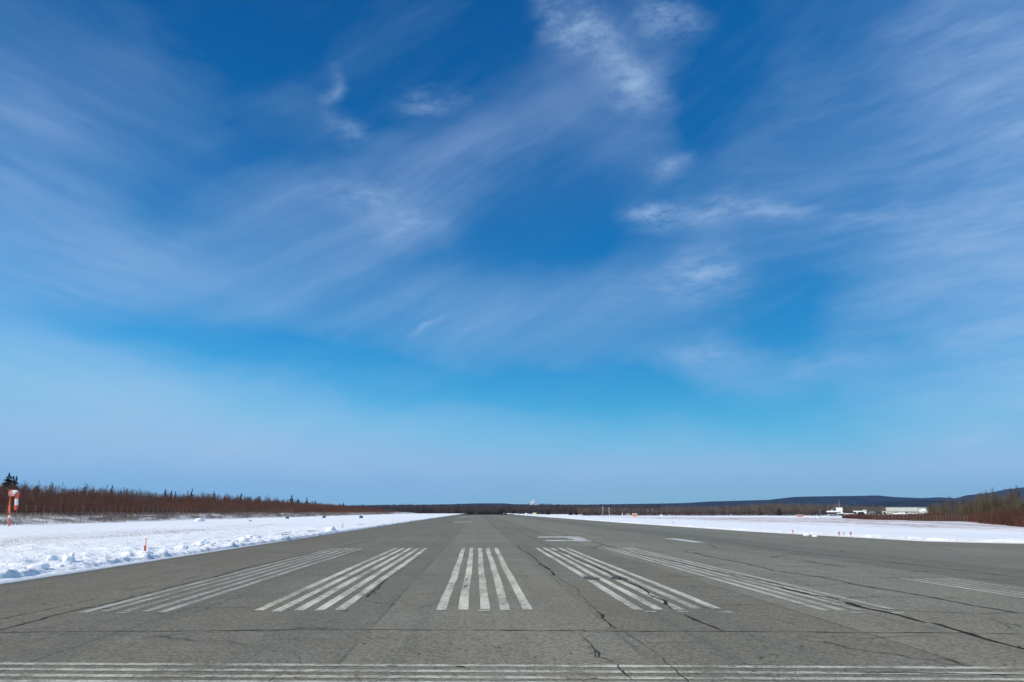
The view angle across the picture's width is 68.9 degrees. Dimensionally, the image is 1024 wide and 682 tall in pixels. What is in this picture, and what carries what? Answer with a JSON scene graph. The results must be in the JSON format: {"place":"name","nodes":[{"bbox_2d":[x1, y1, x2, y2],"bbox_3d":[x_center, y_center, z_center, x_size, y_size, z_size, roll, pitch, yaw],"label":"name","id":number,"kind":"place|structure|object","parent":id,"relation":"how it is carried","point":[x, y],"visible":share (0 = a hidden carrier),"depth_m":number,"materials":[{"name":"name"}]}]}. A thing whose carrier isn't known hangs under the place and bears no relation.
{"place":"outdoors","nodes":[
{"label":"outdoors","id":0,"kind":"place"},
{"bbox_2d":[0,509,464,583],"bbox_3d":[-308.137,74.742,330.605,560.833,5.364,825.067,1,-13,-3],"label":"snow field","id":1,"kind":"structure","parent":0,"point":[95,553],"depth_m":54.68,"materials":[{"name":"white snow"}]},
{"bbox_2d":[1,472,16,489],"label":"spruce tree","id":2,"kind":"object","parent":1,"relation":"on","point":[8,479],"visible":0.28,"depth_m":172.07,"materials":[{"name":"green plant"}]},
{"bbox_2d":[7,488,19,525],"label":"windsock","id":3,"kind":"object","parent":1,"relation":"on","point":[15,493],"visible":1,"depth_m":93.04,"materials":[{"name":"orange fabric"}]},
{"bbox_2d":[27,563,49,569],"bbox_3d":[-14.485,6.942,22.755,0.667,0.346,0.607,1,-13,-3],"label":"snow clump","id":4,"kind":"object","parent":1,"relation":"on","point":[42,566],"visible":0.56,"depth_m":22.60,"materials":[{"name":"white snow"}]},
{"bbox_2d":[46,555,59,559],"bbox_3d":[-15.481,7.399,25.162,0.381,0.362,0.393,6,-14,-25],"label":"snow clump","id":5,"kind":"object","parent":1,"relation":"on","point":[53,557],"visible":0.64,"depth_m":25.09,"materials":[{"name":"white snow"}]},
{"bbox_2d":[60,552,74,561],"bbox_3d":[-15.123,7.455,25.405,0.446,0.500,0.425,4,-14,-18],"label":"snow clump","id":6,"kind":"object","parent":1,"relation":"on","point":[68,557],"visible":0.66,"depth_m":25.32,"materials":[{"name":"white snow"}]},
{"bbox_2d":[122,552,133,556],"bbox_3d":[-14.970,8.349,29.102,0.480,0.254,0.431,0,-13,1],"label":"snow clump","id":7,"kind":"object","parent":1,"relation":"on","point":[127,554],"visible":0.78,"depth_m":28.95,"materials":[{"name":"white snow"}]},
{"bbox_2d":[137,551,153,553],"bbox_3d":[-14.824,8.590,30.190,0.536,0.210,0.536,-6,-14,25],"label":"snow clump","id":8,"kind":"object","parent":1,"relation":"on","point":[142,552],"visible":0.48,"depth_m":30.04,"materials":[{"name":"white snow"}]},
{"bbox_2d":[0,506,292,515],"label":"wire fence","id":9,"kind":"object","parent":1,"relation":"on","point":[137,508],"visible":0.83,"depth_m":146.63,"materials":[{"name":"grey metal"}]},
{"bbox_2d":[0,480,342,505],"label":"bare wood","id":10,"kind":"object","parent":1,"relation":"on","point":[257,498],"visible":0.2,"depth_m":242.73,"materials":[{"name":"brown plant"}]},
{"bbox_2d":[179,545,188,548],"bbox_3d":[-15.367,9.679,34.954,0.423,0.269,0.468,7,-15,-29],"label":"snow clump","id":11,"kind":"object","parent":1,"relation":"on","point":[184,547],"visible":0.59,"depth_m":34.82,"materials":[{"name":"white snow"}]},
{"bbox_2d":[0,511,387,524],"bbox_3d":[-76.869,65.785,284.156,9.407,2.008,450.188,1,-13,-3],"label":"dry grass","id":12,"kind":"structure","parent":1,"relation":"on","point":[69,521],"depth_m":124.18,"materials":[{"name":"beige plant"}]},
{"bbox_2d":[1,510,392,524],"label":"scrub","id":13,"kind":"object","parent":1,"relation":"on","point":[332,513],"visible":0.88,"depth_m":154.28,"materials":[{"name":"brown plant"}]},
{"bbox_2d":[0,482,395,515],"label":"thicket","id":14,"kind":"object","parent":1,"relation":"on","point":[54,500],"visible":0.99,"depth_m":165.98,"materials":[{"name":"brown plant"}]},
{"bbox_2d":[194,539,208,545],"bbox_3d":[-15.643,10.257,37.717,0.762,0.445,0.783,0,-13,0],"label":"snow clump","id":15,"kind":"object","parent":1,"relation":"on","point":[202,542],"visible":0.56,"depth_m":37.52,"materials":[{"name":"white snow"}]},
{"bbox_2d":[246,535,261,538],"bbox_3d":[-16.387,12.514,47.325,0.961,0.481,0.864,7,-14,-27],"label":"snow clump","id":16,"kind":"object","parent":1,"relation":"on","point":[253,536],"visible":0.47,"depth_m":47.09,"materials":[{"name":"white snow"}]},
{"bbox_2d":[325,526,335,530],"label":"snow clump","id":17,"kind":"object","parent":1,"relation":"on","point":[331,528],"visible":0.53,"depth_m":66.76,"materials":[{"name":"white snow"}]},
{"bbox_2d":[0,517,1004,547],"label":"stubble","id":18,"kind":"object","parent":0,"point":[281,524],"visible":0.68,"depth_m":66.98,"materials":[{"name":"brown plant"}]},
{"bbox_2d":[0,515,1023,681],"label":"runway","id":19,"kind":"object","parent":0,"point":[489,598],"visible":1,"depth_m":13.95,"materials":[{"name":"grey asphalt"}]},
{"bbox_2d":[0,0,1023,505],"label":"sky","id":20,"kind":"structure","parent":0,"point":[350,252],"materials":[{"name":"blue"}]},
{"bbox_2d":[365,505,885,512],"bbox_3d":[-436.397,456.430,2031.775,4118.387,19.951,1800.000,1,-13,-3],"label":"hills","id":21,"kind":"structure","parent":0,"point":[689,507],"depth_m":1852.71,"materials":[{"name":"plant"}]},
{"bbox_2d":[348,503,661,511],"bbox_3d":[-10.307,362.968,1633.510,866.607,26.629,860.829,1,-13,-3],"label":"hillside wood","id":22,"kind":"object","parent":21,"relation":"on","point":[624,505],"visible":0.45,"depth_m":1798.21,"materials":[{"name":"brown plant"}]},
{"bbox_2d":[356,503,658,509],"bbox_3d":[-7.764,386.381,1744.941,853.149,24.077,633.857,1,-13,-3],"label":"hillside evergreens","id":23,"kind":"object","parent":21,"relation":"on","point":[526,504],"visible":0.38,"depth_m":1862.97,"materials":[{"name":"green plant"}]},
{"bbox_2d":[419,512,950,514],"bbox_3d":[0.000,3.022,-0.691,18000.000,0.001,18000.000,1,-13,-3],"label":"ground","id":24,"kind":"structure","parent":0,"point":[651,513],"depth_m":1295.47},
{"bbox_2d":[361,505,593,514],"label":"distant wood","id":25,"kind":"object","parent":24,"relation":"on","point":[494,509],"visible":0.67,"depth_m":784.42,"materials":[{"name":"brown plant"}]},
{"bbox_2d":[467,511,520,514],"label":"evergreen belt","id":26,"kind":"object","parent":24,"relation":"on","point":[487,513],"visible":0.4,"depth_m":473.82,"materials":[{"name":"green plant"}]},
{"bbox_2d":[347,487,1023,506],"bbox_3d":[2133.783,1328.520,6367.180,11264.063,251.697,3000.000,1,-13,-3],"label":"hills","id":27,"kind":"structure","parent":0,"point":[837,500],"depth_m":6112.81,"materials":[{"name":"green plant"}]},
{"bbox_2d":[503,513,1023,543],"bbox_3d":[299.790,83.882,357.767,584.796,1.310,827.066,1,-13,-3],"label":"snow field","id":28,"kind":"structure","parent":0,"point":[950,531],"depth_m":84.59,"materials":[{"name":"white snow"}]},
{"bbox_2d":[584,509,853,515],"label":"undergrowth","id":29,"kind":"object","parent":28,"relation":"on","point":[793,513],"visible":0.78,"depth_m":500.41,"materials":[{"name":"brown plant"}]},
{"bbox_2d":[577,502,885,515],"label":"bare wood","id":30,"kind":"object","parent":28,"relation":"on","point":[766,508],"visible":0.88,"depth_m":518.19,"materials":[{"name":"brown plant"}]},
{"bbox_2d":[827,505,843,515],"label":"terminal building","id":31,"kind":"structure","parent":28,"relation":"on","point":[838,512],"depth_m":269.54,"materials":[{"name":"white metal"}]},
{"bbox_2d":[853,510,866,515],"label":"canopy building","id":32,"kind":"structure","parent":28,"relation":"on","point":[861,512],"depth_m":291.51,"materials":[{"name":"white metal"}]},
{"bbox_2d":[882,506,928,515],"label":"hangar","id":33,"kind":"structure","parent":28,"relation":"on","point":[901,510],"depth_m":329.95,"materials":[{"name":"beige metal"}]},
{"bbox_2d":[872,515,967,521],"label":"wire fence","id":34,"kind":"object","parent":28,"relation":"on","point":[916,518],"visible":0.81,"depth_m":129.67,"materials":[{"name":"grey metal"}]},
{"bbox_2d":[842,507,1023,526],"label":"thicket","id":35,"kind":"object","parent":28,"relation":"on","point":[1012,518],"visible":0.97,"depth_m":123.53,"materials":[{"name":"brown plant"}]},
{"bbox_2d":[925,487,1023,513],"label":"bare wood","id":36,"kind":"object","parent":28,"relation":"on","point":[1013,498],"visible":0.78,"depth_m":174.28,"materials":[{"name":"brown plant"}]},
{"bbox_2d":[926,500,1023,514],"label":"undergrowth","id":37,"kind":"object","parent":28,"relation":"on","point":[952,511],"visible":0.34,"depth_m":161.93,"materials":[{"name":"brown plant"}]},
{"bbox_2d":[983,489,995,509],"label":"bare tree","id":38,"kind":"object","parent":28,"relation":"on","point":[991,500],"visible":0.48,"depth_m":192.22,"materials":[{"name":"brown plant"}]},
{"bbox_2d":[845,498,1023,511],"bbox_3d":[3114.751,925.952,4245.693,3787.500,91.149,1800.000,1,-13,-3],"label":"hills","id":39,"kind":"structure","parent":0,"point":[911,503],"depth_m":4003.49,"materials":[{"name":"plant"}]}
]}

